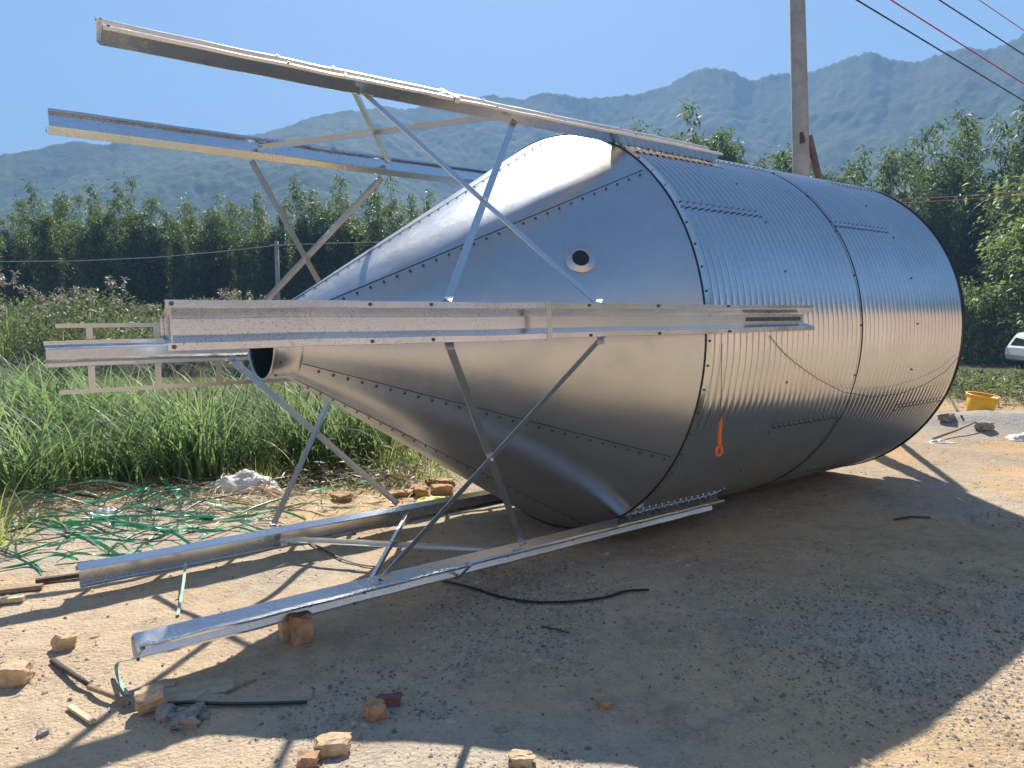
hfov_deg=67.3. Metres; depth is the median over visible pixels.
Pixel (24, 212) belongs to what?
bamboo clump
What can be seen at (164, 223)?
bamboo clump
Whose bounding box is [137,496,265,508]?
strap
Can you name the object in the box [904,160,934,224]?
bamboo clump
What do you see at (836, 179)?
bamboo clump
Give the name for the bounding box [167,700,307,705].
strap
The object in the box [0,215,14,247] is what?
bamboo clump
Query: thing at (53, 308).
pampas grass
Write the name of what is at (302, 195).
bamboo clump
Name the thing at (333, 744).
brick
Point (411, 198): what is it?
bamboo clump
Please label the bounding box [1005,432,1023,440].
rag
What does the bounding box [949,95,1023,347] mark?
bamboo clump
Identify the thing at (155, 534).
strap
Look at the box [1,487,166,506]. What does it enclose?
strap
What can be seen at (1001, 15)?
overhead cable
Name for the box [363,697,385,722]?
brick
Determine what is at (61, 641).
brick
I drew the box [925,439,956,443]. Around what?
rag
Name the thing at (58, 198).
bamboo clump
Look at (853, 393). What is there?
hanging wire
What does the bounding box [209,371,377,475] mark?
reed tuft
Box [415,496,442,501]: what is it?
plastic sheet
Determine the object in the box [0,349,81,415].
reed tuft
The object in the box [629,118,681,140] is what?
bamboo clump
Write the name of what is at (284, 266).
bamboo clump
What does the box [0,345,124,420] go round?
reed tuft
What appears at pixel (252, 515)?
strap
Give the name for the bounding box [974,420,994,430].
stone
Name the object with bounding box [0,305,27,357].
pampas grass
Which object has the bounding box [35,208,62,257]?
bamboo clump
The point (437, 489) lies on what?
brick
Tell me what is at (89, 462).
reed tuft
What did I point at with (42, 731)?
stone
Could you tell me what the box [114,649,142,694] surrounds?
strap
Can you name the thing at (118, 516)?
strap
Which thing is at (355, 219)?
bamboo clump
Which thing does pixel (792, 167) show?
bamboo clump
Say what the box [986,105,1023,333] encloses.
bamboo clump
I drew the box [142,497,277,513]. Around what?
strap
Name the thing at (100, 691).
branch
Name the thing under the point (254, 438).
dry stalks
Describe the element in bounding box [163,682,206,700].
stone slab
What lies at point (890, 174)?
bamboo clump
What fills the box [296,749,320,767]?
brick
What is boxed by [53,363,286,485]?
reed tuft
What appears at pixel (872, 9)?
overhead cable
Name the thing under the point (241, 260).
bamboo clump
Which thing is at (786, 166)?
bamboo clump
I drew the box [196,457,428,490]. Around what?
dry twigs
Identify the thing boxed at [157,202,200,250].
bamboo clump
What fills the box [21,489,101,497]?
strap
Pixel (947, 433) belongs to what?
stick
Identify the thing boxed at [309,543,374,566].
strap
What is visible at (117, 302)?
pampas grass
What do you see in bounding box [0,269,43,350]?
pampas grass
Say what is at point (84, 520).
strap
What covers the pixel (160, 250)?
bamboo clump
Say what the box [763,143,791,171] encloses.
bamboo clump
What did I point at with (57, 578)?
plank
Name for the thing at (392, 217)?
bamboo clump
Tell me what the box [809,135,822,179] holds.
leaning strut
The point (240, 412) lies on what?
reed tuft
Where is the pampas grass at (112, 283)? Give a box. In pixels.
[92,275,134,339]
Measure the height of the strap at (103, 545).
0.083 m
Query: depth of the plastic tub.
10.94 m
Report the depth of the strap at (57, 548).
5.21 m
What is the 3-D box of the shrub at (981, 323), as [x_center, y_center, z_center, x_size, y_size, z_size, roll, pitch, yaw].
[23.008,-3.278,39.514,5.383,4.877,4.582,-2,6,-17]
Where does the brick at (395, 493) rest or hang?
on the ground at (830, 510)
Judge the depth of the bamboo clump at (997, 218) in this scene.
46.66 m
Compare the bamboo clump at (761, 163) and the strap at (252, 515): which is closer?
the strap at (252, 515)
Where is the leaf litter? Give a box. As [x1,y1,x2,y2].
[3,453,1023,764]
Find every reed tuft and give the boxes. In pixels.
[0,336,145,426]
[0,338,148,451]
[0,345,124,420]
[0,346,167,468]
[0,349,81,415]
[0,351,141,456]
[0,391,134,499]
[0,393,126,493]
[0,393,147,485]
[3,359,223,453]
[7,354,207,431]
[10,364,247,453]
[17,388,219,488]
[45,368,299,483]
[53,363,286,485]
[76,364,283,481]
[119,363,308,453]
[162,363,331,444]
[185,399,311,475]
[207,374,377,472]
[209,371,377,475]
[216,395,345,474]
[246,381,391,466]
[310,397,401,462]
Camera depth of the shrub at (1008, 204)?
43.11 m
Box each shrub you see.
[959,165,1023,356]
[959,276,1019,363]
[961,210,1023,364]
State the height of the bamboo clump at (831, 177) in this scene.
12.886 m
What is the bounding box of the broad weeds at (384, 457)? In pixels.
[2,393,439,489]
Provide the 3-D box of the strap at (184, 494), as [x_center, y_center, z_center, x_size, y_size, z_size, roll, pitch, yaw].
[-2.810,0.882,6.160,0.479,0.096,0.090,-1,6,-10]
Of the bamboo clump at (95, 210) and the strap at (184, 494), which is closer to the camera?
the strap at (184, 494)
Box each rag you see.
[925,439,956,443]
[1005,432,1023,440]
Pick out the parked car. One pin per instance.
(1014, 349)
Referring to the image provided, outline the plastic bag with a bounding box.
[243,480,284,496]
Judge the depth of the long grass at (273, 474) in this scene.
7.14 m
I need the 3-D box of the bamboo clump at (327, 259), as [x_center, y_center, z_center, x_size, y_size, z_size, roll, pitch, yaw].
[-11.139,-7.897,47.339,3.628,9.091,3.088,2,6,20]
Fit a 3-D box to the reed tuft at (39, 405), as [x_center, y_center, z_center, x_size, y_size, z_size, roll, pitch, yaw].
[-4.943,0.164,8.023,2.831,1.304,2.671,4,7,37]
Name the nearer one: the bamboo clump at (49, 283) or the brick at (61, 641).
the brick at (61, 641)
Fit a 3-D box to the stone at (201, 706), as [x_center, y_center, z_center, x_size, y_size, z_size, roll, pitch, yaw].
[-1.228,1.274,2.995,0.051,0.051,0.072,1,6,9]
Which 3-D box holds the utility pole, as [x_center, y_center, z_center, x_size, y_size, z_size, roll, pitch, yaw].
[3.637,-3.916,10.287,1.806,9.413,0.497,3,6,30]
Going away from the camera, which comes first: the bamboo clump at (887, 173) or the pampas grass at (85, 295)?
the pampas grass at (85, 295)
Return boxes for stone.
[37,726,49,736]
[154,703,177,723]
[168,707,201,730]
[189,701,206,717]
[200,711,210,720]
[494,725,506,732]
[937,412,955,421]
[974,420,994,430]
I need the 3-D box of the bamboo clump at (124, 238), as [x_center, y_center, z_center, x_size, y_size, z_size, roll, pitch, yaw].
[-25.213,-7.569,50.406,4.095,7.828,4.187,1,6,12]
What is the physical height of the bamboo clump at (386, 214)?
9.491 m
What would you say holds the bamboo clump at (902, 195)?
on the ground at (830, 510)
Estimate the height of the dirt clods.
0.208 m
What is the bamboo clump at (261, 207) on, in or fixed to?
on the ground at (830, 510)
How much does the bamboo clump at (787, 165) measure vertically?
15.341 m
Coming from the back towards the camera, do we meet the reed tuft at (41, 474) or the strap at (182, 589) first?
the reed tuft at (41, 474)
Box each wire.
[0,242,378,261]
[769,335,958,396]
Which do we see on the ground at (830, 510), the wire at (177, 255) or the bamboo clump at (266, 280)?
the bamboo clump at (266, 280)
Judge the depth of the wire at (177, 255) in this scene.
26.69 m
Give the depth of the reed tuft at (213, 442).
7.24 m
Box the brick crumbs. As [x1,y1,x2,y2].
[0,627,628,767]
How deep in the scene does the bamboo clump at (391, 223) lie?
49.47 m
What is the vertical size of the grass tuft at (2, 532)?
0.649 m
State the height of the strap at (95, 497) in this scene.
0.109 m
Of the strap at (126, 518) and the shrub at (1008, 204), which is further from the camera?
the shrub at (1008, 204)
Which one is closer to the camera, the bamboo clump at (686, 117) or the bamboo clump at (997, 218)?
the bamboo clump at (997, 218)
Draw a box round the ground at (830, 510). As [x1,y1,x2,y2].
[0,320,1023,767]
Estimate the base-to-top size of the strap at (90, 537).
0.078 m
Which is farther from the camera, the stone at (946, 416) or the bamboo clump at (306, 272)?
the bamboo clump at (306, 272)
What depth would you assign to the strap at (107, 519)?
5.51 m
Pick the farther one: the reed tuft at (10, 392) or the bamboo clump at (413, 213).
the bamboo clump at (413, 213)
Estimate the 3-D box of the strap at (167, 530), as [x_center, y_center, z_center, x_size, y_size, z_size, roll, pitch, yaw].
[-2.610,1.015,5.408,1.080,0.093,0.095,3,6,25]
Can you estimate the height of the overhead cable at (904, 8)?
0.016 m
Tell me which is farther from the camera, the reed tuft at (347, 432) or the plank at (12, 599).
the reed tuft at (347, 432)
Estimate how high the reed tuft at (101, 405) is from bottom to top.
1.262 m
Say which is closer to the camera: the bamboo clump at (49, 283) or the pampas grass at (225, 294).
the pampas grass at (225, 294)
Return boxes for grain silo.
[43,17,965,661]
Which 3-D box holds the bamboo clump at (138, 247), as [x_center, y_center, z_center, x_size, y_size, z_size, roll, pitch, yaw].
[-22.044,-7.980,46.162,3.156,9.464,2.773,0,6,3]
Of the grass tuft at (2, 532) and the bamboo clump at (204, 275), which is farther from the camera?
the bamboo clump at (204, 275)
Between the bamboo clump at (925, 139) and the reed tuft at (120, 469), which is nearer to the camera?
the reed tuft at (120, 469)
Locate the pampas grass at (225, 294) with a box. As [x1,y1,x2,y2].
[217,289,239,299]
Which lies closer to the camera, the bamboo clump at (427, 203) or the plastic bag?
the plastic bag
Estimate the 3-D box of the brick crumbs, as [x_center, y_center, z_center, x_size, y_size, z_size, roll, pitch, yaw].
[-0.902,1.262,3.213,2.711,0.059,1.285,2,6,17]
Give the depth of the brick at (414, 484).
6.84 m
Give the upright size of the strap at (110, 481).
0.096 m
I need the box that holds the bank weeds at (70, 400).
[6,372,208,408]
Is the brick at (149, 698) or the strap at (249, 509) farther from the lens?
the strap at (249, 509)
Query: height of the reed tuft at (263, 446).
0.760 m
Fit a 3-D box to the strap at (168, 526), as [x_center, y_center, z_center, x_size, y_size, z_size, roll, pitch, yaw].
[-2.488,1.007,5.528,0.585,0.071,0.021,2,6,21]
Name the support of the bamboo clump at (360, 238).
on the ground at (830, 510)
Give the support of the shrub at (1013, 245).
on the ground at (830, 510)
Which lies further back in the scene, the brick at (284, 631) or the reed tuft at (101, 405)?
the reed tuft at (101, 405)
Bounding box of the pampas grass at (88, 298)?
[79,297,128,338]
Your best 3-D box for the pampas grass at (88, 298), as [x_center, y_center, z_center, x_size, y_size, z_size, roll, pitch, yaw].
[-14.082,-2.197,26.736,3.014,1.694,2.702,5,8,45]
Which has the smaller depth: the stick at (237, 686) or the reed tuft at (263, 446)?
the stick at (237, 686)
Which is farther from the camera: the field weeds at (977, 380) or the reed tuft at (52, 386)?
the field weeds at (977, 380)
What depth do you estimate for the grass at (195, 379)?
19.88 m
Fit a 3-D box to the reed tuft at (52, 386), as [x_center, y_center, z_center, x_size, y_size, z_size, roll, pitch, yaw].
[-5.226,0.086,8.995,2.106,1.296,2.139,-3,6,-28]
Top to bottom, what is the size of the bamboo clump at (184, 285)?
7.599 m
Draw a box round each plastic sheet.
[205,469,285,494]
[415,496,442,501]
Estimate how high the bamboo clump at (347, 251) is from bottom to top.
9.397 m
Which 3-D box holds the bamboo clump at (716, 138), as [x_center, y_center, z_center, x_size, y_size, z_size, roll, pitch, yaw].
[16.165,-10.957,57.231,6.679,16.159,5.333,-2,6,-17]
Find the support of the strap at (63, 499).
on the ground at (830, 510)
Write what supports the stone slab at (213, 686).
on the ground at (830, 510)
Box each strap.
[0,526,74,540]
[0,536,102,551]
[0,536,134,559]
[0,553,78,568]
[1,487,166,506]
[1,514,189,525]
[1,547,42,572]
[3,479,139,495]
[6,523,109,536]
[10,490,106,500]
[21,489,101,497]
[23,517,120,555]
[23,520,198,537]
[32,509,117,520]
[41,477,150,492]
[53,490,213,520]
[55,549,141,562]
[56,525,173,550]
[57,503,160,517]
[58,514,182,531]
[65,517,102,525]
[72,496,143,525]
[72,508,115,530]
[86,520,190,543]
[106,542,154,556]
[110,520,267,546]
[114,505,239,515]
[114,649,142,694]
[128,487,190,498]
[132,489,207,507]
[133,526,254,541]
[136,520,198,532]
[137,477,181,503]
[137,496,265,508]
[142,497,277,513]
[148,469,387,539]
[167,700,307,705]
[176,562,186,614]
[181,509,305,521]
[183,514,343,548]
[187,518,285,526]
[198,466,394,538]
[284,502,355,508]
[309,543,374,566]
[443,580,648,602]
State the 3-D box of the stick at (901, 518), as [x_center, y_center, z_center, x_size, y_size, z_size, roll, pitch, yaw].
[3.044,1.020,5.856,0.299,0.027,0.037,-1,6,-9]
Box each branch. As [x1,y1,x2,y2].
[49,657,92,686]
[86,684,130,705]
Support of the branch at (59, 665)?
on the ground at (830, 510)
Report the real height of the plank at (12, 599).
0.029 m
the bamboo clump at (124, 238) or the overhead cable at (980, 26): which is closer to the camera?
the overhead cable at (980, 26)
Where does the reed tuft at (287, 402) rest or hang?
on the ground at (830, 510)
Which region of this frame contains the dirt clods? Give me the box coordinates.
[0,437,1023,767]
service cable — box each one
[897,191,1023,199]
[903,194,1023,202]
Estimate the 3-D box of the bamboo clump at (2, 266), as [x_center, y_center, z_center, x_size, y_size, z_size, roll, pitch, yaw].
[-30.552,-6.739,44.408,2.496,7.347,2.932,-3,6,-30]
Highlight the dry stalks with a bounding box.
[0,375,362,489]
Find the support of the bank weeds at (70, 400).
on the ground at (830, 510)
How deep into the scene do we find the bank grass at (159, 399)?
10.22 m
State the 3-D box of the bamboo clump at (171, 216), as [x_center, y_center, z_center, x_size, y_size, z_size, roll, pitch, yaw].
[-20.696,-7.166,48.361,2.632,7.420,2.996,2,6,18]
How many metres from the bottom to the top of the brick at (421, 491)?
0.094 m
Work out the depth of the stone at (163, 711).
2.95 m
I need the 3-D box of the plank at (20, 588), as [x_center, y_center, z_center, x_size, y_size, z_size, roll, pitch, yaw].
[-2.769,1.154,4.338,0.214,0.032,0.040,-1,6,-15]
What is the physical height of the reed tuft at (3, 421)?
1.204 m
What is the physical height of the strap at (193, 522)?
0.077 m
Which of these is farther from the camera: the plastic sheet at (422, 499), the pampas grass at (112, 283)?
the pampas grass at (112, 283)
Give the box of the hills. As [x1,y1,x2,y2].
[0,33,1023,254]
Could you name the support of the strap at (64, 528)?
on the ground at (830, 510)
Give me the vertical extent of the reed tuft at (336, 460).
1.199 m
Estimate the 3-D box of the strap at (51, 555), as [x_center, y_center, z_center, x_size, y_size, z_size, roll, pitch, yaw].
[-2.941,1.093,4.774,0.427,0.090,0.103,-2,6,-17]
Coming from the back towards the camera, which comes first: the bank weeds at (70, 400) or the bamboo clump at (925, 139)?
the bamboo clump at (925, 139)
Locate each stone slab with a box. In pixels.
[154,678,176,686]
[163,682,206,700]
[194,678,236,693]
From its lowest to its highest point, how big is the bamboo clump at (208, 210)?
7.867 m
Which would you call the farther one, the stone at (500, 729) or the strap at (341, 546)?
the strap at (341, 546)
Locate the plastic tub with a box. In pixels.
[965,391,1000,410]
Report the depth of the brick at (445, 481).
7.01 m
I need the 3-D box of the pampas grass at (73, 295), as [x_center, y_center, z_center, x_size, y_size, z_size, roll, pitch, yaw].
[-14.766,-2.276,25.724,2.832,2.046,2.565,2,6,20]
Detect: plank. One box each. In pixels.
[0,583,43,593]
[0,595,24,603]
[35,572,78,583]
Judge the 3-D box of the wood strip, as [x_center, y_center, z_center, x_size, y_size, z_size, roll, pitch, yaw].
[-1.683,1.290,3.004,0.228,0.025,0.022,5,7,39]
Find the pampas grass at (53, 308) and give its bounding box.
[32,299,84,340]
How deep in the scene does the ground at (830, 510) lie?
3.85 m
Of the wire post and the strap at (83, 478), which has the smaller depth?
the strap at (83, 478)
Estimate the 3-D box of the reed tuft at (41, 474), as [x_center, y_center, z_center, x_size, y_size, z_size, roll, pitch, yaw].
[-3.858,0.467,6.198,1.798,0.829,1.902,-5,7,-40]
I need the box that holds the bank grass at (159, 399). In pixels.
[1,370,269,441]
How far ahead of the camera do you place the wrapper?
5.74 m
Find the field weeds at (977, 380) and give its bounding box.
[944,365,1023,407]
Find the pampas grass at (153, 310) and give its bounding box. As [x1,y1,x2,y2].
[137,302,161,331]
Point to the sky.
(51, 56)
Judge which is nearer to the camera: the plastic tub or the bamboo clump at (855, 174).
the plastic tub
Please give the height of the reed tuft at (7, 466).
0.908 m
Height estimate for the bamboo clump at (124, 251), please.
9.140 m
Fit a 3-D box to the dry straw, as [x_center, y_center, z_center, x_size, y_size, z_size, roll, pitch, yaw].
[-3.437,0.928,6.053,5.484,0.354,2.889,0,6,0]
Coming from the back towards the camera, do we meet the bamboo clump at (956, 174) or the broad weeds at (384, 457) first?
the bamboo clump at (956, 174)
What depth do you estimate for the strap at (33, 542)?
5.08 m
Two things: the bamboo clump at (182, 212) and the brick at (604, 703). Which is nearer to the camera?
the brick at (604, 703)
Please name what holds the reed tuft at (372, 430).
on the ground at (830, 510)
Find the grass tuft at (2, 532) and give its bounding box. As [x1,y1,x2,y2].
[0,454,68,552]
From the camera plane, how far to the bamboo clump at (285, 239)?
48.99 m
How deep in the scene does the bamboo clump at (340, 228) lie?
48.49 m
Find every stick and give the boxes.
[225,679,255,693]
[541,626,568,632]
[894,516,930,520]
[932,421,976,439]
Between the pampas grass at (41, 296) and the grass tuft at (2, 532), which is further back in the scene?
the pampas grass at (41, 296)
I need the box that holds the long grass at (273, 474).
[12,382,463,499]
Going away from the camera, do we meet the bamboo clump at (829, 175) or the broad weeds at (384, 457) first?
the broad weeds at (384, 457)
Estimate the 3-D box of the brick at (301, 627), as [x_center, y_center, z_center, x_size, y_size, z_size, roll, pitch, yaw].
[-1.006,1.169,3.671,0.105,0.156,0.095,-3,6,-29]
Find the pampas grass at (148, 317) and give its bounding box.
[135,304,155,338]
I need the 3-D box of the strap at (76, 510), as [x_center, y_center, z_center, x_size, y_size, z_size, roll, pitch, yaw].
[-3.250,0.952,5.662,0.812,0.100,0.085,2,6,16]
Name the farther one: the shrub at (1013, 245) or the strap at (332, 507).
the shrub at (1013, 245)
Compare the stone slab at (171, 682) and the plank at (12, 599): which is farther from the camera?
the plank at (12, 599)
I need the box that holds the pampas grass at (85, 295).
[58,292,101,338]
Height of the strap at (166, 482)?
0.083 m
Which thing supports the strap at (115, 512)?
on the ground at (830, 510)
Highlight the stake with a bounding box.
[950,399,962,416]
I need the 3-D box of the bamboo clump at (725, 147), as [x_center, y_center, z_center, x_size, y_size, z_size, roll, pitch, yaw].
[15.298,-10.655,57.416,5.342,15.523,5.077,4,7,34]
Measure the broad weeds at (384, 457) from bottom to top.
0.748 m
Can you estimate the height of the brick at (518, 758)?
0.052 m
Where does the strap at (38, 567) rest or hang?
on the ground at (830, 510)
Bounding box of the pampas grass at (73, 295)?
[55,286,94,340]
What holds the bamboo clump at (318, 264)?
on the ground at (830, 510)
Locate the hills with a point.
(875, 101)
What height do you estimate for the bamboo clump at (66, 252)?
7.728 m
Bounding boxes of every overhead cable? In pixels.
[856,0,1023,100]
[890,0,1023,83]
[939,0,1023,54]
[979,0,1023,30]
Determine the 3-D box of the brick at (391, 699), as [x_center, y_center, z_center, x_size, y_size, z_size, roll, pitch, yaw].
[-0.494,1.266,3.073,0.114,0.052,0.059,-1,6,-5]
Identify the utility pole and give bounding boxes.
[789,0,809,176]
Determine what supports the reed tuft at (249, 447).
on the ground at (830, 510)
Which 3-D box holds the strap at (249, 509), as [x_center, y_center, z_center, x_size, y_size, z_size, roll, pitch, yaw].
[-1.623,0.912,6.389,0.395,0.125,2.427,2,6,17]
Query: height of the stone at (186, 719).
0.069 m
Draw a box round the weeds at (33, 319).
[0,284,293,356]
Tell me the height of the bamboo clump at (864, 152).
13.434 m
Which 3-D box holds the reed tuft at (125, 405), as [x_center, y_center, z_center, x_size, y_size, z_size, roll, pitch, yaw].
[-3.811,0.263,7.870,2.258,1.144,2.135,-1,6,-6]
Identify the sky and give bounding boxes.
[0,0,1023,154]
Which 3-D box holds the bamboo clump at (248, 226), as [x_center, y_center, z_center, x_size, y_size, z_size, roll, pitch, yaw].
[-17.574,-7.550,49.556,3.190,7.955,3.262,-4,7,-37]
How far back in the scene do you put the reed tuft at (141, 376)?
8.75 m
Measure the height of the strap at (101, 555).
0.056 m
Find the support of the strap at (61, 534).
on the ground at (830, 510)
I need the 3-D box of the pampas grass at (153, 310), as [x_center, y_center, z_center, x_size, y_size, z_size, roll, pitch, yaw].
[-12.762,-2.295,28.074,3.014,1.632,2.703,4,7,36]
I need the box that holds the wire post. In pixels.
[270,241,281,299]
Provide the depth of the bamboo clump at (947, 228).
46.03 m
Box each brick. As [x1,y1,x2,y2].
[0,659,34,687]
[50,630,77,651]
[134,684,166,714]
[278,621,290,640]
[288,610,312,645]
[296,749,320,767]
[313,732,351,758]
[330,491,352,501]
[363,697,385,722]
[376,691,402,706]
[389,489,413,497]
[410,481,422,488]
[413,485,429,496]
[427,478,455,486]
[430,484,453,494]
[508,749,535,767]
[596,698,612,709]
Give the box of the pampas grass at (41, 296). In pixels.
[26,285,83,340]
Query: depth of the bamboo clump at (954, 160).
50.13 m
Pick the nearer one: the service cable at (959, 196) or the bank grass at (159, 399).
the bank grass at (159, 399)
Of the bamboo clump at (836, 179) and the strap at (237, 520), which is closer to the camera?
the strap at (237, 520)
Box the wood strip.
[67,704,96,724]
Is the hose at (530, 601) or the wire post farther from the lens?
the wire post
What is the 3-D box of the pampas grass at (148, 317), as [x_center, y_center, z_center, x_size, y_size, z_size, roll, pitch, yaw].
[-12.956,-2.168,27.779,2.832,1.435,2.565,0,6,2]
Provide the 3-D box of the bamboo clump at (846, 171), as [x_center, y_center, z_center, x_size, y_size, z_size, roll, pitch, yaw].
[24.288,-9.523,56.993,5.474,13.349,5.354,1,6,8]
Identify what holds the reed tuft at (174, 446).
on the ground at (830, 510)
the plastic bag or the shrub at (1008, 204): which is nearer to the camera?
the plastic bag
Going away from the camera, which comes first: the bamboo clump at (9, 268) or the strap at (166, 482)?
the strap at (166, 482)
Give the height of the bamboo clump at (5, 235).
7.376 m
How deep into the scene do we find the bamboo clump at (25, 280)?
45.40 m
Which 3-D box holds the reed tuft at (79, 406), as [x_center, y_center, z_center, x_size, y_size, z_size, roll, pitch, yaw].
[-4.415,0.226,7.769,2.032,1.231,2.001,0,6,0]
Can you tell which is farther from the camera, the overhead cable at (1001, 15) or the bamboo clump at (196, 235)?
the bamboo clump at (196, 235)
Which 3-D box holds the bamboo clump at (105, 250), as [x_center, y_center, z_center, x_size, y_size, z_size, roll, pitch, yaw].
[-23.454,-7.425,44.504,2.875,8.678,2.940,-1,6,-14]
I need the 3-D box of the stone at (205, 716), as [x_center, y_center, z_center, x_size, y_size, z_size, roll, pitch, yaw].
[-1.179,1.284,2.960,0.039,0.033,0.032,-1,6,-15]
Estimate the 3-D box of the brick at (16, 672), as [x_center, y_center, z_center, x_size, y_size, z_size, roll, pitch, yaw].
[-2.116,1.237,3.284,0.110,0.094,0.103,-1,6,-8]
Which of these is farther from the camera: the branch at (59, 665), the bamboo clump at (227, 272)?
the bamboo clump at (227, 272)
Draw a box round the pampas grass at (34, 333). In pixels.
[16,284,63,350]
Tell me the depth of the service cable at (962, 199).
21.59 m
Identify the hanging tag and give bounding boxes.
[715,349,722,456]
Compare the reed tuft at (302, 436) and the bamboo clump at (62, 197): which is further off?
the bamboo clump at (62, 197)
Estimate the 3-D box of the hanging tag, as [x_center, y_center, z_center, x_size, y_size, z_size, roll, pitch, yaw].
[1.220,0.099,4.502,0.067,0.665,0.029,-2,6,-24]
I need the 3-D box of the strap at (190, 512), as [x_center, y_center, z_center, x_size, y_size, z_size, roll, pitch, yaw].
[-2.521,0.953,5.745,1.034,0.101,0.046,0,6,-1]
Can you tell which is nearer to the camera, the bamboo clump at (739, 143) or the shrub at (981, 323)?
the shrub at (981, 323)
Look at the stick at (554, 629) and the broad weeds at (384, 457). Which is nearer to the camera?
the stick at (554, 629)
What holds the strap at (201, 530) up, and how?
on the ground at (830, 510)
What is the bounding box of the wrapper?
[82,507,130,517]
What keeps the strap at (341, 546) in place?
on the ground at (830, 510)
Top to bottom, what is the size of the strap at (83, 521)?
0.097 m
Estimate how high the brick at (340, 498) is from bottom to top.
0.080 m
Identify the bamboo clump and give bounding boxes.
[0,208,24,323]
[0,211,31,318]
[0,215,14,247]
[0,230,6,305]
[7,198,40,311]
[8,196,45,311]
[18,179,76,322]
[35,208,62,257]
[36,194,69,322]
[50,208,84,321]
[52,188,103,316]
[66,191,106,322]
[81,179,131,322]
[83,202,131,322]
[103,179,164,327]
[111,207,146,318]
[117,172,171,315]
[141,192,177,320]
[144,206,174,317]
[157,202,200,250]
[162,208,194,299]
[163,200,205,308]
[176,214,225,287]
[178,197,230,299]
[195,204,221,292]
[199,187,251,299]
[218,207,255,284]
[224,200,267,299]
[244,202,271,299]
[246,187,283,299]
[267,197,297,299]
[267,209,293,299]
[281,175,318,299]
[286,184,327,296]
[301,187,334,288]
[308,182,358,284]
[314,198,356,271]
[327,171,365,272]
[330,192,366,256]
[356,176,411,251]
[356,183,385,252]
[362,209,422,236]
[382,196,405,236]
[401,189,417,227]
[402,200,417,226]
[421,189,435,212]
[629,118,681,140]
[667,91,746,163]
[703,122,741,161]
[710,132,741,159]
[720,140,778,169]
[725,138,745,162]
[743,143,792,173]
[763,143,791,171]
[772,153,792,173]
[787,160,814,176]
[811,152,867,185]
[821,165,846,181]
[822,167,842,182]
[836,162,860,183]
[842,163,865,184]
[846,144,876,188]
[870,144,902,202]
[873,111,961,245]
[876,157,900,197]
[901,125,966,256]
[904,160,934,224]
[914,162,984,287]
[940,136,982,283]
[943,100,1007,346]
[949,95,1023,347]
[952,162,1004,350]
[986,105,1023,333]
[987,167,1023,348]
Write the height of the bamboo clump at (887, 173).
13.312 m
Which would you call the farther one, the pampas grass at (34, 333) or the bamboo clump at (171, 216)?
the bamboo clump at (171, 216)
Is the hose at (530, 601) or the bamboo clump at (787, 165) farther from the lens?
the bamboo clump at (787, 165)
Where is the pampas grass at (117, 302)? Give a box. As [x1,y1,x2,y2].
[111,298,144,338]
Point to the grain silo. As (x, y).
(547, 329)
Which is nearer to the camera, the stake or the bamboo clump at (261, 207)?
the stake
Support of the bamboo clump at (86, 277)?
on the ground at (830, 510)
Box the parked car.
[1005,332,1023,367]
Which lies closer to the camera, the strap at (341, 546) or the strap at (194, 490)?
the strap at (341, 546)
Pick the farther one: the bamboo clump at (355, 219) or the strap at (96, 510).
the bamboo clump at (355, 219)
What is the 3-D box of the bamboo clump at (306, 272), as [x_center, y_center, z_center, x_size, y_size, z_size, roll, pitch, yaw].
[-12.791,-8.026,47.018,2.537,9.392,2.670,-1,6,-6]
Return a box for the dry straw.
[0,469,420,566]
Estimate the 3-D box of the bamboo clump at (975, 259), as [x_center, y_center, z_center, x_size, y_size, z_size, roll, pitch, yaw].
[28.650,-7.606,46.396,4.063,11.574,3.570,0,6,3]
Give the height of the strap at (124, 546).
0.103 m
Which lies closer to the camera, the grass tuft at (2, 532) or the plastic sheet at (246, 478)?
the grass tuft at (2, 532)
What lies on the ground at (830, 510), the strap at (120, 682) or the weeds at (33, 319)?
the weeds at (33, 319)

